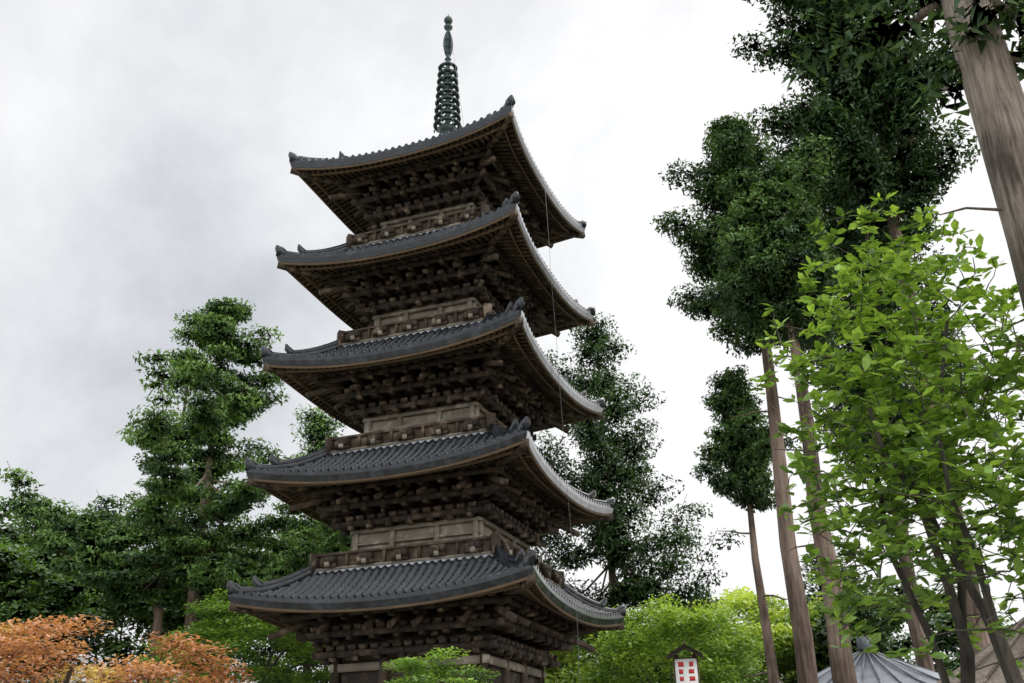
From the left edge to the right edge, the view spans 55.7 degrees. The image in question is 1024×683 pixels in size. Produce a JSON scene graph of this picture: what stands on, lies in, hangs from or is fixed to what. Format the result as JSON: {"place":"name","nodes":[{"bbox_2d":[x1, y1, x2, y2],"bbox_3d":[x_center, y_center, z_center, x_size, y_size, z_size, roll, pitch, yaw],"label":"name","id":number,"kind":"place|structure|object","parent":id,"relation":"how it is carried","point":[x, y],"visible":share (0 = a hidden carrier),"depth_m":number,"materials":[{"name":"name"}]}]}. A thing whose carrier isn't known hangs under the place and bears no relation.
{"place":"outdoors","nodes":[
{"label":"outdoors","id":0,"kind":"place"},
{"bbox_2d":[380,646,499,682],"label":"maple","id":1,"kind":"object","parent":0,"point":[437,672],"visible":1,"depth_m":24.54,"materials":[{"name":"green plant"}]},
{"bbox_2d":[0,0,1023,682],"label":"sky","id":2,"kind":"structure","parent":0,"point":[146,178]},
{"bbox_2d":[817,636,939,682],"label":"pavilion roof","id":3,"kind":"structure","parent":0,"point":[871,667],"depth_m":36.98,"materials":[{"name":"grey metal"}]},
{"bbox_2d":[936,592,1023,682],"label":"roof","id":4,"kind":"structure","parent":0,"point":[985,655],"depth_m":23.31,"materials":[{"name":"tile"}]},
{"label":"ground","id":5,"kind":"structure","parent":0,"visible":0},
{"bbox_2d":[0,543,119,682],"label":"tree","id":6,"kind":"object","parent":5,"relation":"on","point":[17,590],"visible":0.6,"depth_m":49.97,"materials":[{"name":"green plant"}]},
{"bbox_2d":[0,496,159,676],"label":"tree","id":7,"kind":"object","parent":5,"relation":"on","point":[7,536],"visible":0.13,"depth_m":61.19,"materials":[{"name":"green plant"}]},
{"bbox_2d":[4,562,246,682],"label":"tree","id":8,"kind":"object","parent":5,"relation":"on","point":[173,619],"visible":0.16,"depth_m":53.17,"materials":[{"name":"green plant"}]},
{"bbox_2d":[0,614,254,682],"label":"orange maple","id":9,"kind":"object","parent":5,"relation":"on","point":[17,638],"visible":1,"depth_m":15.88,"materials":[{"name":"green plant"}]},
{"bbox_2d":[54,342,252,680],"bbox_3d":[-18.066,11.016,49.092,9.568,24.786,9.076,7,-26,-17],"label":"cedar","id":10,"kind":"object","parent":5,"relation":"on","point":[99,560],"visible":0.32,"depth_m":48.73,"materials":[{"name":"green plant"}]},
{"bbox_2d":[0,296,350,678],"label":"cedar","id":11,"kind":"object","parent":5,"relation":"on","point":[237,403],"visible":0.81,"depth_m":47.09,"materials":[{"name":"green plant"}]},
{"bbox_2d":[129,577,336,682],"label":"green maple","id":12,"kind":"object","parent":5,"relation":"on","point":[218,625],"visible":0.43,"depth_m":36.26,"materials":[{"name":"green plant"}]},
{"bbox_2d":[214,403,349,682],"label":"cedar","id":13,"kind":"object","parent":5,"relation":"on","point":[315,420],"visible":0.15,"depth_m":59.62,"materials":[{"name":"green plant"}]},
{"bbox_2d":[252,530,350,682],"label":"tree","id":14,"kind":"object","parent":5,"relation":"on","point":[277,551],"visible":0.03,"depth_m":54.67,"materials":[{"name":"green plant"}]},
{"bbox_2d":[227,14,625,682],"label":"pagoda","id":15,"kind":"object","parent":5,"relation":"on","point":[439,490],"visible":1,"depth_m":36.00,"materials":[{"name":"wood"}]},
{"bbox_2d":[544,622,674,682],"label":"yellow tree","id":16,"kind":"object","parent":5,"relation":"on","point":[566,658],"visible":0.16,"depth_m":54.41,"materials":[{"name":"green plant"}]},
{"bbox_2d":[529,311,745,682],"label":"tree","id":17,"kind":"object","parent":5,"relation":"on","point":[633,589],"visible":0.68,"depth_m":54.80,"materials":[{"name":"green plant"}]},
{"bbox_2d":[559,592,767,682],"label":"tree","id":18,"kind":"object","parent":5,"relation":"on","point":[684,624],"visible":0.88,"depth_m":42.51,"materials":[{"name":"green plant"}]},
{"bbox_2d":[667,642,703,682],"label":"notice board","id":19,"kind":"object","parent":5,"relation":"on","point":[686,669],"visible":1,"depth_m":22.52,"materials":[{"name":"white wood"}]},
{"bbox_2d":[643,586,794,682],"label":"yellow tree","id":20,"kind":"object","parent":5,"relation":"on","point":[743,600],"visible":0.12,"depth_m":56.67,"materials":[{"name":"green plant"}]},
{"bbox_2d":[689,364,797,682],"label":"cedar","id":21,"kind":"object","parent":5,"relation":"on","point":[742,453],"visible":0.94,"depth_m":32.55,"materials":[{"name":"green plant"}]},
{"bbox_2d":[650,111,846,682],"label":"tall cedar","id":22,"kind":"object","parent":5,"relation":"on","point":[737,157],"visible":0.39,"depth_m":33.81,"materials":[{"name":"green plant"}]},
{"bbox_2d":[699,176,856,682],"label":"tall cedar","id":23,"kind":"object","parent":5,"relation":"on","point":[767,272],"visible":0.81,"depth_m":29.53,"materials":[{"name":"green plant"}]},
{"bbox_2d":[696,595,879,682],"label":"yellow tree","id":24,"kind":"object","parent":5,"relation":"on","point":[781,629],"visible":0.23,"depth_m":50.99,"materials":[{"name":"green plant"}]},
{"bbox_2d":[778,533,910,682],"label":"tree","id":25,"kind":"object","parent":5,"relation":"on","point":[811,589],"visible":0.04,"depth_m":58.01,"materials":[{"name":"green plant"}]},
{"bbox_2d":[728,0,1007,653],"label":"cedar","id":26,"kind":"object","parent":5,"relation":"on","point":[851,116],"visible":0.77,"depth_m":38.27,"materials":[{"name":"green plant"}]},
{"bbox_2d":[766,85,997,671],"bbox_3d":[16.108,2.595,43.695,10.578,34.240,14.363,-10,-26,18],"label":"cedar","id":27,"kind":"object","parent":5,"relation":"on","point":[916,631],"visible":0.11,"depth_m":42.55,"materials":[{"name":"green plant"}]},
{"bbox_2d":[747,191,1023,682],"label":"tree","id":28,"kind":"object","parent":5,"relation":"on","point":[959,613],"visible":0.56,"depth_m":14.23,"materials":[{"name":"green plant"}]},
{"bbox_2d":[762,0,1023,351],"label":"giant cedar","id":29,"kind":"object","parent":5,"relation":"on","point":[985,64],"visible":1,"depth_m":14.70,"materials":[{"name":"green plant"}]},
{"bbox_2d":[782,582,1014,682],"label":"dark tree","id":30,"kind":"object","parent":5,"relation":"on","point":[885,629],"visible":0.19,"depth_m":47.64,"materials":[{"name":"green plant"}]},
{"bbox_2d":[779,212,1023,682],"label":"tree","id":31,"kind":"object","parent":5,"relation":"on","point":[1008,662],"visible":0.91,"depth_m":13.02,"materials":[{"name":"green plant"}]}
]}

